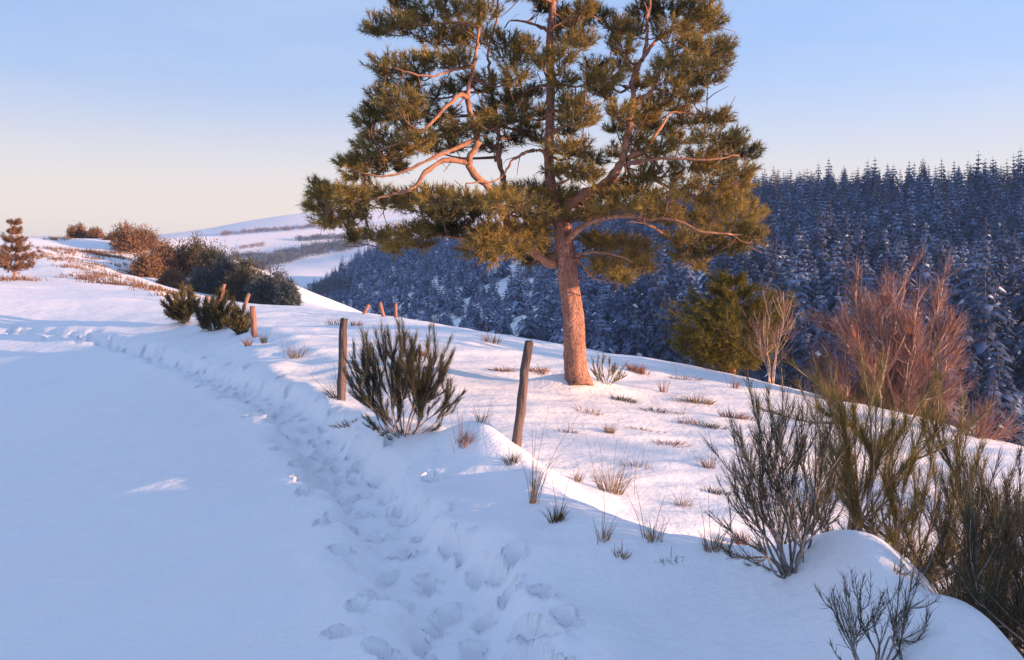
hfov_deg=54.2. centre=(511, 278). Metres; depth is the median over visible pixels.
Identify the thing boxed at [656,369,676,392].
grass tuft
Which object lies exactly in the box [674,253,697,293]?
spruce tree
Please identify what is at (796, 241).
spruce tree
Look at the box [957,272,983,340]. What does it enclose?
spruce tree
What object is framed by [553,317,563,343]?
spruce tree
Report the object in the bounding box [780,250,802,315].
spruce tree
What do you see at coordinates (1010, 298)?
spruce tree
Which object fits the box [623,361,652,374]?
grass tuft
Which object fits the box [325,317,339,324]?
grass tuft
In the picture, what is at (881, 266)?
spruce tree
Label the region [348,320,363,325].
grass tuft
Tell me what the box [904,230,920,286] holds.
spruce tree
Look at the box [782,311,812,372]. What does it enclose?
spruce tree
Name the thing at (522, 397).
fence post
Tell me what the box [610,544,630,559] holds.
grass tuft
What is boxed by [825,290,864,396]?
spruce tree
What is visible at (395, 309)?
fence post
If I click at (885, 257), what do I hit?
spruce tree
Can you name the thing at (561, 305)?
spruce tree
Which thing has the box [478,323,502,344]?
grass tuft
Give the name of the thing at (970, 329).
spruce tree
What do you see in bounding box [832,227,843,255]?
spruce tree
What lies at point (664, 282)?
spruce tree
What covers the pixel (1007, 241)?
spruce tree
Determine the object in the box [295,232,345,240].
hedgerow
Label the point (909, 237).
spruce tree
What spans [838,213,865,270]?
spruce tree
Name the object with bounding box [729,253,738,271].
spruce tree
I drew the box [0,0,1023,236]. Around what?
sky
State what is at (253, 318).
fence post
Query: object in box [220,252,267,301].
hedge tree
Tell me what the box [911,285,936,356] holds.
spruce tree
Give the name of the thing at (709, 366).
spruce tree
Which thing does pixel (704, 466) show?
grass tuft
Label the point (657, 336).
spruce tree
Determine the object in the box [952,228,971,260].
spruce tree
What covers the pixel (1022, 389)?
spruce tree
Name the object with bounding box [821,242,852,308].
spruce tree
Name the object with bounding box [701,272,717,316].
spruce tree
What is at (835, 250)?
spruce tree
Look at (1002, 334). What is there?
spruce tree
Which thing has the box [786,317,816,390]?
spruce tree
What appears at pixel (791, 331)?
spruce tree
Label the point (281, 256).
hedgerow
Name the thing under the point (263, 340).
grass tuft
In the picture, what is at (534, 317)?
spruce tree
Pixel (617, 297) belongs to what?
spruce tree
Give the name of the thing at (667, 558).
grass tuft
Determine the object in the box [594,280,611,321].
spruce tree
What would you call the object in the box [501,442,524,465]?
grass tuft
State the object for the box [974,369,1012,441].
spruce tree
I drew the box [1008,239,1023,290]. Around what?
spruce tree
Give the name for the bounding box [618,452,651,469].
grass tuft
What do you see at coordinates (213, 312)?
broom bush
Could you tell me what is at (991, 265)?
spruce tree
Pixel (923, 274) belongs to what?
spruce tree
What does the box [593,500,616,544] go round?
grass tuft
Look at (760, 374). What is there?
spruce tree
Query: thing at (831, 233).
spruce tree
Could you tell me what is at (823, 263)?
spruce tree
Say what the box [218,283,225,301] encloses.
fence post
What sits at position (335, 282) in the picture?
hedgerow
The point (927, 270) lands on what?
spruce tree
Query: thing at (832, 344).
spruce tree
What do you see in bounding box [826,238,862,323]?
spruce tree
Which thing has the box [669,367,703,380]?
grass tuft
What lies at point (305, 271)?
hill
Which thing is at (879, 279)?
spruce tree
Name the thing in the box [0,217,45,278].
young pine
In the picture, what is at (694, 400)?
grass tuft
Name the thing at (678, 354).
spruce tree
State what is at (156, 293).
grass tuft
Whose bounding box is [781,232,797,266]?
spruce tree
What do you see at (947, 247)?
spruce tree
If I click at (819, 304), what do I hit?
spruce tree
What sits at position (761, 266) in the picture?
spruce tree
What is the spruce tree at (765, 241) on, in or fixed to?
on the hill at (502, 285)
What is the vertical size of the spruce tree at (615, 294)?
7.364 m
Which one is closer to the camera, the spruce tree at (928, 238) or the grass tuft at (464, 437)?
the grass tuft at (464, 437)
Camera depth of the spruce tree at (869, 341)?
102.52 m
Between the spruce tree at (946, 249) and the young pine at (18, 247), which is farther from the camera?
the spruce tree at (946, 249)
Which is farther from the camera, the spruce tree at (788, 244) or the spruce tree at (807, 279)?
the spruce tree at (788, 244)
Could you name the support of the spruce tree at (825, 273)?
on the hill at (502, 285)
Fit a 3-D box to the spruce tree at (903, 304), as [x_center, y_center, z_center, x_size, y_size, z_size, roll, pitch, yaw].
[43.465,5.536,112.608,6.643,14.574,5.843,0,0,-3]
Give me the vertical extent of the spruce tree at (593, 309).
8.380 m
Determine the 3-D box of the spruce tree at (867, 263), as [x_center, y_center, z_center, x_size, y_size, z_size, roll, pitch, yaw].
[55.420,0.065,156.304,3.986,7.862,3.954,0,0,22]
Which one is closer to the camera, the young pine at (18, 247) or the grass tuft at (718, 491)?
the grass tuft at (718, 491)
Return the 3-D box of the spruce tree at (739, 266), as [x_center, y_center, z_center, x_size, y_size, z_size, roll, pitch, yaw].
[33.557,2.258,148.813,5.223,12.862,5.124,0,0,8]
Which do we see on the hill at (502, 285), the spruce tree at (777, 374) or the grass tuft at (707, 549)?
the spruce tree at (777, 374)
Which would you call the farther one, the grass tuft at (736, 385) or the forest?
the forest
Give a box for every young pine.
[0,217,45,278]
[653,268,816,374]
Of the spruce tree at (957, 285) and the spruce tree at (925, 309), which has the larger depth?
the spruce tree at (957, 285)
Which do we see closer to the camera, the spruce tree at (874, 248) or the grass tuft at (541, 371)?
the grass tuft at (541, 371)
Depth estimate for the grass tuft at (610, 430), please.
13.07 m
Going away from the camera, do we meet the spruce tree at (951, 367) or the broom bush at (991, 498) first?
the broom bush at (991, 498)
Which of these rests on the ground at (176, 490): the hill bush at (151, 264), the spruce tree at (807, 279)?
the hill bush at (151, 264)
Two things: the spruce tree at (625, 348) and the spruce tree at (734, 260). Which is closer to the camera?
the spruce tree at (625, 348)
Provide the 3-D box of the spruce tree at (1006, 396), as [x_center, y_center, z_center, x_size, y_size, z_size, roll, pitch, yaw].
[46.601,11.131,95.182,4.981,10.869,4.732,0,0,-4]
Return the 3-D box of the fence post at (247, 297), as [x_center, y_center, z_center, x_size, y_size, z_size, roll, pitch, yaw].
[-12.545,1.217,46.990,0.538,1.174,0.207,0,0,14]
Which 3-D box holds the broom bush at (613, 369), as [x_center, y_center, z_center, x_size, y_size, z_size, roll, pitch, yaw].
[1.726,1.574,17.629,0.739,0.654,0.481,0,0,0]
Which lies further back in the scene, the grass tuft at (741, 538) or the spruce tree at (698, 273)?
the spruce tree at (698, 273)
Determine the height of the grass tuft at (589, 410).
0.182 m
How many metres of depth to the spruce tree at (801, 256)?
155.26 m
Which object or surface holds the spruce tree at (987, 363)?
on the hill at (502, 285)
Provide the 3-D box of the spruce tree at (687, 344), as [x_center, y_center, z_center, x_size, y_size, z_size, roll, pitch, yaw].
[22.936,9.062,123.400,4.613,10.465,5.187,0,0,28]
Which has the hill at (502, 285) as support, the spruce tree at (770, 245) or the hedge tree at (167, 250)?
the spruce tree at (770, 245)
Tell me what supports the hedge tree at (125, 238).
on the ground at (176, 490)
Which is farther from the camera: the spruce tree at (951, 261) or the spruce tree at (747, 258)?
the spruce tree at (747, 258)
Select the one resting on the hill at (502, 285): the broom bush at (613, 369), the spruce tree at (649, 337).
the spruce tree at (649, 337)
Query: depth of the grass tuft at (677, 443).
12.79 m
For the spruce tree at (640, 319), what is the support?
on the hill at (502, 285)
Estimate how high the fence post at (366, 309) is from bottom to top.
0.741 m
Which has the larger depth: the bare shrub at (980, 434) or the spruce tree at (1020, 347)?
the spruce tree at (1020, 347)
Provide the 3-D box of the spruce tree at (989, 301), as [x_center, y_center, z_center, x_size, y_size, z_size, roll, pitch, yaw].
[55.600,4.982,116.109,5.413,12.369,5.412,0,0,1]
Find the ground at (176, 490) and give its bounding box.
[0,236,1023,659]
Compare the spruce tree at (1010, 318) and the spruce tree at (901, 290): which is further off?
the spruce tree at (901, 290)
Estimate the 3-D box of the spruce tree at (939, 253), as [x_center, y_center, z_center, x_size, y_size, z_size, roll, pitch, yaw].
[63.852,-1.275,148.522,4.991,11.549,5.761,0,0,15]
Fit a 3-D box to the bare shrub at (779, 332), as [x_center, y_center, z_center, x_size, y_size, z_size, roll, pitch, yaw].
[6.051,1.134,23.094,1.559,2.813,1.244,0,0,0]
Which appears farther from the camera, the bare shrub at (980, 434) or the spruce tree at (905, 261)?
the spruce tree at (905, 261)
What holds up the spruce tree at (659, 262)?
on the hill at (502, 285)
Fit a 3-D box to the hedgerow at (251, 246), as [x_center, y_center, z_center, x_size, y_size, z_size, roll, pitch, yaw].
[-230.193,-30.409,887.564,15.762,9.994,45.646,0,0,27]
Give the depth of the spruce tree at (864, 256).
139.30 m
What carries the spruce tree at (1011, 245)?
on the hill at (502, 285)
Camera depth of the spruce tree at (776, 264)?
144.20 m
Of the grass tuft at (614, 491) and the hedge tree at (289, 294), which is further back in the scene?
the hedge tree at (289, 294)
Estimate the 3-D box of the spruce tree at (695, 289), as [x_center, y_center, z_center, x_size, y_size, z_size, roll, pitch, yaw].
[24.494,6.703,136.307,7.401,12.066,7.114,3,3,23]
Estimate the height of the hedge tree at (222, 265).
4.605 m
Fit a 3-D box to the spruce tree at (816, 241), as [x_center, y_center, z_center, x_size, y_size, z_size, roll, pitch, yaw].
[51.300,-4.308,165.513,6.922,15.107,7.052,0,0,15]
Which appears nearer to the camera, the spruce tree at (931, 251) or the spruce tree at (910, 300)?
the spruce tree at (910, 300)
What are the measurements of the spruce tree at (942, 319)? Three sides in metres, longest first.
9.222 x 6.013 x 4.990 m
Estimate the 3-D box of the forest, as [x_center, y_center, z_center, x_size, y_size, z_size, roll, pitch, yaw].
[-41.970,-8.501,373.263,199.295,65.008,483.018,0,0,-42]
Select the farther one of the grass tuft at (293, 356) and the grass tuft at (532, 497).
the grass tuft at (293, 356)
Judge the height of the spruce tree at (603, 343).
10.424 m
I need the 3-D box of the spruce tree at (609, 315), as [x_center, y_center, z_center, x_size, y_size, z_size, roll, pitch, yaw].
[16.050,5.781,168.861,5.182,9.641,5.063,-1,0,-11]
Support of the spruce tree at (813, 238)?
on the hill at (502, 285)
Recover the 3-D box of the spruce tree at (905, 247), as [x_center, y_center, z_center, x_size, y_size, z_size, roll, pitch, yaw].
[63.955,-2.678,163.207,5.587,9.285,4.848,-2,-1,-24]
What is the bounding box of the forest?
[312,151,1023,337]
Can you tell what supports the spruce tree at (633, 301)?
on the hill at (502, 285)
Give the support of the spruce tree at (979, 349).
on the hill at (502, 285)
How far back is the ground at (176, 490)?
9.19 m
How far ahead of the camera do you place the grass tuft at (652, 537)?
6.40 m
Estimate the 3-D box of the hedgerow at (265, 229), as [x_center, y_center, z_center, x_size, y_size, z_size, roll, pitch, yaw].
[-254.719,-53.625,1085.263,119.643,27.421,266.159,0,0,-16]
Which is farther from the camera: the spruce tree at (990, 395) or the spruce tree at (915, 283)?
the spruce tree at (915, 283)
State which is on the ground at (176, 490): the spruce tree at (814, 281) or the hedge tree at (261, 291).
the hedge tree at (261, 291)
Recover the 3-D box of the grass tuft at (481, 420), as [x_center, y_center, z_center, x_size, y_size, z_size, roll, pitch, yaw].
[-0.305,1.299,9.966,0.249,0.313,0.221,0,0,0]
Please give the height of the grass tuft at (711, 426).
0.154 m
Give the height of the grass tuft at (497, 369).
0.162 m
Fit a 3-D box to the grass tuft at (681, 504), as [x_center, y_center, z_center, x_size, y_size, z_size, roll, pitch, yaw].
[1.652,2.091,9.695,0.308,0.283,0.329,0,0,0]
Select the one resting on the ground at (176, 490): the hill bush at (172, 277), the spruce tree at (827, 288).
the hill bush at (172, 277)
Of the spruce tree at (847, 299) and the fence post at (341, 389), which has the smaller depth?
the fence post at (341, 389)
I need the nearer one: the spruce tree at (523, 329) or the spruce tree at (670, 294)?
the spruce tree at (670, 294)
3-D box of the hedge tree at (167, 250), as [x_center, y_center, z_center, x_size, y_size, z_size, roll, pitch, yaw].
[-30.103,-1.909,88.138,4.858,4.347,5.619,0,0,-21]
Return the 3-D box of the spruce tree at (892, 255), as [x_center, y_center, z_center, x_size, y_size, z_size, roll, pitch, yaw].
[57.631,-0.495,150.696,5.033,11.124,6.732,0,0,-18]
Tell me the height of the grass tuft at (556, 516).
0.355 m
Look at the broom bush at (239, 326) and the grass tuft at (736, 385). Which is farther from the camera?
the broom bush at (239, 326)
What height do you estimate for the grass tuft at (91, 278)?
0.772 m
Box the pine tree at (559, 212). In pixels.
[295,0,771,385]
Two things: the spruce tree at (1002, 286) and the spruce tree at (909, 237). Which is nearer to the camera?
the spruce tree at (1002, 286)
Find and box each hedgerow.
[219,223,322,235]
[236,249,266,257]
[239,241,265,248]
[241,238,368,270]
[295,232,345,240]
[304,267,353,295]
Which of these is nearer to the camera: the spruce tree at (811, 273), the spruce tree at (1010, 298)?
the spruce tree at (1010, 298)
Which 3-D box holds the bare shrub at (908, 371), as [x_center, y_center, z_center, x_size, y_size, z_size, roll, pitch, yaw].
[7.930,1.476,20.764,3.972,4.890,2.771,0,0,0]
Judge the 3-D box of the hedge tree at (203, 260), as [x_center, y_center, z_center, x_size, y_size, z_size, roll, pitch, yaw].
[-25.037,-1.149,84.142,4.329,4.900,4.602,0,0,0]
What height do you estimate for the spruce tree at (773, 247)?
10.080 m
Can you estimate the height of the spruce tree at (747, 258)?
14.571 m
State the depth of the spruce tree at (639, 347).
134.40 m
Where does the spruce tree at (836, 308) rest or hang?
on the hill at (502, 285)
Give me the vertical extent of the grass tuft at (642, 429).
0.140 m
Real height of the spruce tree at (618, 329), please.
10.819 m
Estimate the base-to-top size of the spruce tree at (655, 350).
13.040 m
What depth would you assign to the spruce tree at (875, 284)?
133.31 m
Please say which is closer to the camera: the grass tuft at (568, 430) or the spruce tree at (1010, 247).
the grass tuft at (568, 430)
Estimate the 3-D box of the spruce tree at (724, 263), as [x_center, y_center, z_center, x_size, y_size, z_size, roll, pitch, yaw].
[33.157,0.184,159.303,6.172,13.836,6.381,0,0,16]
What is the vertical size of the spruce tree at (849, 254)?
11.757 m
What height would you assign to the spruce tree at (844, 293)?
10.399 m
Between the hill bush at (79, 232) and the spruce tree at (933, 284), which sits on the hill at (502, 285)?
the spruce tree at (933, 284)
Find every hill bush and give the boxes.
[64,221,88,237]
[85,226,104,237]
[100,230,113,239]
[125,245,172,277]
[154,265,186,288]
[183,263,219,293]
[230,240,240,259]
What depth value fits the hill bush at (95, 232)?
102.57 m
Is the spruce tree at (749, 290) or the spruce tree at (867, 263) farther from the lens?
the spruce tree at (867, 263)
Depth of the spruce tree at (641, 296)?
169.09 m
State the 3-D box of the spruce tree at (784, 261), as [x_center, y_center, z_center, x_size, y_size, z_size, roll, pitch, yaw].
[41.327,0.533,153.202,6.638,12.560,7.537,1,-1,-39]
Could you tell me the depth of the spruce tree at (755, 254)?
168.04 m
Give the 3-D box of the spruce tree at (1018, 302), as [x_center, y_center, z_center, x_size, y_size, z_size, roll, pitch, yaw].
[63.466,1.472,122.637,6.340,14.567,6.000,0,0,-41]
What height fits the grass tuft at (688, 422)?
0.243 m
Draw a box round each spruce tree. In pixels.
[513,301,539,339]
[519,302,540,338]
[537,324,549,341]
[539,309,554,341]
[549,310,562,342]
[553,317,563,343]
[556,270,584,325]
[579,283,593,322]
[581,274,594,316]
[584,309,593,348]
[586,299,607,347]
[588,330,599,350]
[590,297,606,325]
[592,312,613,353]
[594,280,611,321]
[601,285,615,333]
[606,320,621,353]
[608,284,627,322]
[611,283,622,306]
[611,291,631,353]
[614,279,645,344]
[618,297,646,354]
[623,306,649,357]
[633,276,648,314]
[634,309,650,356]
[639,257,665,349]
[641,305,655,343]
[643,249,668,313]
[643,257,660,319]
[644,321,654,356]
[647,259,678,328]
[648,329,660,358]
[649,292,683,363]
[659,241,672,288]
[663,265,686,315]
[663,276,676,336]
[663,304,686,362]
[671,287,690,318]
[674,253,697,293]
[676,258,698,298]
[681,284,701,350]
[682,247,701,287]
[684,311,695,364]
[687,277,707,310]
[697,246,719,291]
[697,342,725,371]
[701,248,718,298]
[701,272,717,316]
[708,252,731,302]
[723,301,754,375]
[727,254,746,303]
[729,246,740,270]
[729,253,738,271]
[734,246,756,285]
[736,274,788,380]
[739,275,756,315]
[741,245,756,275]
[750,262,762,295]
[752,244,761,272]
[752,244,775,286]
[755,252,778,297]
[757,227,771,272]
[761,237,775,268]
[763,343,788,386]
[768,233,788,291]
[768,284,784,364]
[770,242,775,265]
[773,241,793,286]
[775,270,786,293]
[777,276,785,309]
[778,291,806,364]
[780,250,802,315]
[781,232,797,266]
[782,255,815,351]
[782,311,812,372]
[783,321,804,385]
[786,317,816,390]
[791,225,805,258]
[792,236,811,284]
[798,259,813,298]
[800,317,833,394]
[802,242,820,284]
[805,226,821,267]
[805,266,831,338]
[808,208,834,278]
[808,261,824,298]
[809,282,830,349]
[815,235,830,289]
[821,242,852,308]
[821,259,842,312]
[822,254,834,295]
[823,213,837,256]
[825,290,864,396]
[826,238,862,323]
[827,292,849,352]
[827,332,837,357]
[830,238,840,271]
[831,264,855,337]
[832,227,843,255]
[833,283,850,316]
[835,274,872,352]
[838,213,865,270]
[839,240,858,298]
[842,239,857,286]
[849,215,873,271]
[850,320,877,367]
[856,252,879,299]
[858,265,874,307]
[862,254,872,276]
[868,230,879,267]
[869,272,884,315]
[871,228,893,273]
[871,252,886,288]
[872,259,883,292]
[876,230,893,256]
[878,247,888,277]
[879,264,891,294]
[881,264,906,350]
[882,239,905,274]
[883,241,915,310]
[888,243,912,298]
[890,227,899,262]
[891,271,908,315]
[897,234,911,268]
[899,206,920,264]
[902,283,927,349]
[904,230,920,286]
[909,235,944,340]
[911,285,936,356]
[912,223,932,262]
[913,252,925,293]
[917,256,933,305]
[920,249,939,293]
[926,267,938,293]
[928,232,948,279]
[928,233,940,270]
[929,307,961,360]
[935,363,965,425]
[936,264,961,334]
[939,257,946,282]
[939,336,967,420]
[940,234,954,278]
[941,237,956,267]
[942,252,959,293]
[946,243,963,276]
[947,248,973,321]
[947,304,987,401]
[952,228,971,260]
[953,385,971,431]
[955,305,982,378]
[956,245,984,334]
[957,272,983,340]
[958,239,970,277]
[960,350,983,420]
[964,246,979,278]
[964,253,1011,331]
[965,260,1017,407]
[970,236,980,262]
[970,236,1006,293]
[972,269,1016,362]
[974,213,997,266]
[974,339,1023,444]
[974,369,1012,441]
[978,257,993,292]
[979,339,1002,399]
[982,276,1020,390]
[992,216,1010,264]
[993,240,1013,295]
[993,376,1023,445]
[996,253,1010,287]
[1000,293,1020,358]
[1001,252,1022,302]
[1005,229,1019,268]
[1006,232,1018,264]
[1006,246,1023,344]
[1006,281,1020,324]
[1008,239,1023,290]
[1011,317,1023,386]
[1012,349,1023,392]
[1015,222,1023,255]
[1019,386,1023,424]
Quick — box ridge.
[154,206,583,237]
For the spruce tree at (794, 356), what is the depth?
116.13 m
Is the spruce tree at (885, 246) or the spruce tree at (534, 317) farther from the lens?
the spruce tree at (534, 317)
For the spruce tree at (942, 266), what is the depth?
147.69 m
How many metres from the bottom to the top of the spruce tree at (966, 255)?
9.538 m
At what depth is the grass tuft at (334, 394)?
14.42 m
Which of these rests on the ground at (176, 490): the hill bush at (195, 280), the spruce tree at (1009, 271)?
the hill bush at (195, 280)
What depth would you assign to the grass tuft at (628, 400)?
16.84 m
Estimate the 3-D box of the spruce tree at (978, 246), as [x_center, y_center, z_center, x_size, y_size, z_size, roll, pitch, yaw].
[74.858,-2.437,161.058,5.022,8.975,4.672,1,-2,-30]
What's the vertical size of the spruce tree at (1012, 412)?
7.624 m
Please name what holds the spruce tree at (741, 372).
on the hill at (502, 285)
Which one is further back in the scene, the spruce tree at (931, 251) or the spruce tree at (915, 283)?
the spruce tree at (931, 251)
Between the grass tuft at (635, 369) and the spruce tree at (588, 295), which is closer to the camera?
the grass tuft at (635, 369)
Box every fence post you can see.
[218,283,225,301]
[244,293,249,307]
[250,306,257,336]
[337,318,347,400]
[362,304,369,313]
[378,301,385,316]
[394,303,397,317]
[512,340,533,446]
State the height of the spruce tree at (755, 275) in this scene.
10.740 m
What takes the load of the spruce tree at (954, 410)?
on the hill at (502, 285)
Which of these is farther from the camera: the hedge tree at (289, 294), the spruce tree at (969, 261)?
the spruce tree at (969, 261)
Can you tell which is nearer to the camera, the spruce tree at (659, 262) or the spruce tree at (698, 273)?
the spruce tree at (659, 262)
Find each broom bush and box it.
[159,281,200,323]
[190,285,239,331]
[221,300,250,334]
[340,312,466,439]
[590,351,627,384]
[701,339,864,578]
[745,336,1014,593]
[811,540,942,659]
[893,437,1023,647]
[919,443,1023,657]
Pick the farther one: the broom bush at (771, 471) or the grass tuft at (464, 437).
the grass tuft at (464, 437)
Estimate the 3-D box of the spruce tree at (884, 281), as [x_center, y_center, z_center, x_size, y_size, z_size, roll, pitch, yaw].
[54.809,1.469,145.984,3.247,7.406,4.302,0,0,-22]
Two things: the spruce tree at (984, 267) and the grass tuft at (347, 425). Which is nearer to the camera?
the grass tuft at (347, 425)
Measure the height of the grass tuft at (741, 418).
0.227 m
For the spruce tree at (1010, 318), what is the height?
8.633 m
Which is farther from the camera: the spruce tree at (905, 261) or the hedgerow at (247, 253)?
the hedgerow at (247, 253)
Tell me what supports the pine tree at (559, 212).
on the ground at (176, 490)
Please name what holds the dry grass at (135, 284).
on the ground at (176, 490)
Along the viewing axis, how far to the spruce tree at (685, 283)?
155.78 m
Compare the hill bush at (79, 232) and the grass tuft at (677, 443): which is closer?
the grass tuft at (677, 443)
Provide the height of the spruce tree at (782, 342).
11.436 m
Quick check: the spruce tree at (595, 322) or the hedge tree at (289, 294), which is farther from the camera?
the spruce tree at (595, 322)
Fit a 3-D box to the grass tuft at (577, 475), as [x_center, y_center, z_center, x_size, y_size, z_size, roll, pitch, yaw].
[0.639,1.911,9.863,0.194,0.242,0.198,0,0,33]
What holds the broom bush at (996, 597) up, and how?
on the ground at (176, 490)
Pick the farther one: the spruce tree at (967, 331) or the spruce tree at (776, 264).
the spruce tree at (776, 264)
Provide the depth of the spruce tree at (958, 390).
94.93 m
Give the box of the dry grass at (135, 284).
[0,235,202,297]
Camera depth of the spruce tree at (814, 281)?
129.69 m
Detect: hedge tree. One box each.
[106,221,162,252]
[147,234,187,271]
[166,230,215,276]
[188,238,235,274]
[199,247,248,294]
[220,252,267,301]
[240,260,288,304]
[273,273,301,305]
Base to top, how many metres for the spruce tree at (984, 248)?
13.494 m
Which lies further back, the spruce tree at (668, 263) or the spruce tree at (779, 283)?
the spruce tree at (668, 263)
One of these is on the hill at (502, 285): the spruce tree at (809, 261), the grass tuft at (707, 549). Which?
the spruce tree at (809, 261)
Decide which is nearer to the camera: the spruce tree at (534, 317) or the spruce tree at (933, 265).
the spruce tree at (933, 265)
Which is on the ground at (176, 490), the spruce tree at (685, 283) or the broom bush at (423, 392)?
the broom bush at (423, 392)
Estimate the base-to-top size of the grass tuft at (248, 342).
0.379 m
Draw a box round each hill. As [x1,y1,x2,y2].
[161,214,522,289]
[336,198,1023,442]
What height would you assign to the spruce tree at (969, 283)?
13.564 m
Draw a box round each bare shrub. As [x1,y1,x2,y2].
[740,272,800,383]
[796,238,981,418]
[916,378,1023,445]
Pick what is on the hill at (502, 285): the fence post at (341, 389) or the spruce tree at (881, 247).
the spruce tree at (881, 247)
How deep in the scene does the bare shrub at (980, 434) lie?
16.99 m
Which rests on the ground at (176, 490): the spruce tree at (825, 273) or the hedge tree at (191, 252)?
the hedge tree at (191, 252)
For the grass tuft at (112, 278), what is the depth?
63.91 m
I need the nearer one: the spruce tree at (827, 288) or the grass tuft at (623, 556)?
the grass tuft at (623, 556)
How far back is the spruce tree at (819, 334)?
106.91 m
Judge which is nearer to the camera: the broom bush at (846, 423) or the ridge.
the broom bush at (846, 423)
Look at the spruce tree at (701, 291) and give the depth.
150.58 m
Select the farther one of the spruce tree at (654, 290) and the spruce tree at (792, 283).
the spruce tree at (654, 290)
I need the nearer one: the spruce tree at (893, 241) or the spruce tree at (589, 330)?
the spruce tree at (589, 330)
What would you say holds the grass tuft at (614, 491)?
on the ground at (176, 490)
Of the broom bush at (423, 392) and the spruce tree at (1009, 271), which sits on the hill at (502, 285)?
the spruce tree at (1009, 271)
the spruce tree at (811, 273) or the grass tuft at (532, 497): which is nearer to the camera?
the grass tuft at (532, 497)
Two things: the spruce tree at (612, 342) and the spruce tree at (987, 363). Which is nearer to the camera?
the spruce tree at (987, 363)
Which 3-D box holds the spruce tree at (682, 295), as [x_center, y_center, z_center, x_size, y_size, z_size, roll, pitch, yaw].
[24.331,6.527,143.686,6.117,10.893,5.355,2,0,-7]
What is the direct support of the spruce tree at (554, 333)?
on the hill at (502, 285)
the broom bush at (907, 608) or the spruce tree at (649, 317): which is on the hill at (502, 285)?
the spruce tree at (649, 317)
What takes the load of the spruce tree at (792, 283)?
on the hill at (502, 285)
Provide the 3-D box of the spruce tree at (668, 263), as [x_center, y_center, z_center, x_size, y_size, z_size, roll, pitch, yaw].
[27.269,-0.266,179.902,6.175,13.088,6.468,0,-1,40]
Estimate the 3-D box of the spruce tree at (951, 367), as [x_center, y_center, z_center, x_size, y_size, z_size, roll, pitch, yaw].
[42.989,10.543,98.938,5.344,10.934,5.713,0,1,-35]
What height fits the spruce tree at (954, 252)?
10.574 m
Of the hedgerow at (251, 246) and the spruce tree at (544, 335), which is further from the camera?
the hedgerow at (251, 246)
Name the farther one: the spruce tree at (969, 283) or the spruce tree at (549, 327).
the spruce tree at (549, 327)
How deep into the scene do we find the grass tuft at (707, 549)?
6.22 m
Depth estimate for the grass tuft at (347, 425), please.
12.41 m
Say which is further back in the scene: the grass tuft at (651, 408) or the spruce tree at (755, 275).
the spruce tree at (755, 275)
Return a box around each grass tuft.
[73,271,100,280]
[101,274,126,282]
[147,291,171,297]
[239,334,254,345]
[257,331,269,342]
[277,327,311,358]
[319,363,336,397]
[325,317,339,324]
[328,418,357,428]
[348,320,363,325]
[449,405,478,449]
[473,400,493,423]
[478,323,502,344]
[487,365,519,371]
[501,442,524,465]
[513,407,576,503]
[529,363,556,374]
[538,474,572,522]
[553,423,586,434]
[568,463,587,482]
[571,405,603,415]
[583,420,644,494]
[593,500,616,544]
[602,418,618,433]
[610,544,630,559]
[611,394,640,403]
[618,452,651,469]
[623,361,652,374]
[623,425,665,432]
[627,488,669,542]
[639,407,685,414]
[652,438,693,447]
[654,546,683,563]
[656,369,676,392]
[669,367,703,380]
[670,393,718,404]
[670,486,695,507]
[676,409,702,424]
[687,443,723,468]
[691,419,729,429]
[697,494,733,552]
[699,484,732,495]
[716,409,757,420]
[721,360,743,388]
[726,526,751,544]
[890,532,961,599]
[893,559,923,575]
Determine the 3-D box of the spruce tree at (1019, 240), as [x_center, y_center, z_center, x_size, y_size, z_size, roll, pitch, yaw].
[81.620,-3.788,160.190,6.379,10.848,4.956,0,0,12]
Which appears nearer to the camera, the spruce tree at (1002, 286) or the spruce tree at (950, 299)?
the spruce tree at (950, 299)
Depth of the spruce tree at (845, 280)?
127.88 m
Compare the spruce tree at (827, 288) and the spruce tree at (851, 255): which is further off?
the spruce tree at (851, 255)
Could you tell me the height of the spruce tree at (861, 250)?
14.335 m
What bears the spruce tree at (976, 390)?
on the hill at (502, 285)
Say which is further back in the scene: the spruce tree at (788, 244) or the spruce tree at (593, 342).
the spruce tree at (788, 244)
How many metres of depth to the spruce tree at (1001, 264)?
137.08 m
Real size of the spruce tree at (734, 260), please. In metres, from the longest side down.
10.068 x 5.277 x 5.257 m
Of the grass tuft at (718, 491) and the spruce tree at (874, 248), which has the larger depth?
the spruce tree at (874, 248)
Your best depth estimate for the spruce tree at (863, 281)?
115.84 m
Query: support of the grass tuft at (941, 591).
on the ground at (176, 490)
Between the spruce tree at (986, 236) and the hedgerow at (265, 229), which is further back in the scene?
the hedgerow at (265, 229)
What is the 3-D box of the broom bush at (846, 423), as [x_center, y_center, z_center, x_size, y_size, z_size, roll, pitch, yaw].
[2.487,1.407,6.828,1.735,2.157,1.563,0,0,24]
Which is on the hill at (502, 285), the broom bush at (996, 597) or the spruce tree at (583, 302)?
the spruce tree at (583, 302)
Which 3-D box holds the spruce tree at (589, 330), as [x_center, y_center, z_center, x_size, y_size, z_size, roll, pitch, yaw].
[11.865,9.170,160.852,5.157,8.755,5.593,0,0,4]
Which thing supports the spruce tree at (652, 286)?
on the hill at (502, 285)
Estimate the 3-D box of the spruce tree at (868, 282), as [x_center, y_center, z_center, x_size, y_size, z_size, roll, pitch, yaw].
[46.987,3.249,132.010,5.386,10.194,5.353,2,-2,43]
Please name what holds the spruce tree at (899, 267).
on the hill at (502, 285)
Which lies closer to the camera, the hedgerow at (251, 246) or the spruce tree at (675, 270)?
the spruce tree at (675, 270)
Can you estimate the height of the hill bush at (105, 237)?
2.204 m
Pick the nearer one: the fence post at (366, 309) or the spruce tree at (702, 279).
the fence post at (366, 309)
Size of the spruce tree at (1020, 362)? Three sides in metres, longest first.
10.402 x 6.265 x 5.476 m

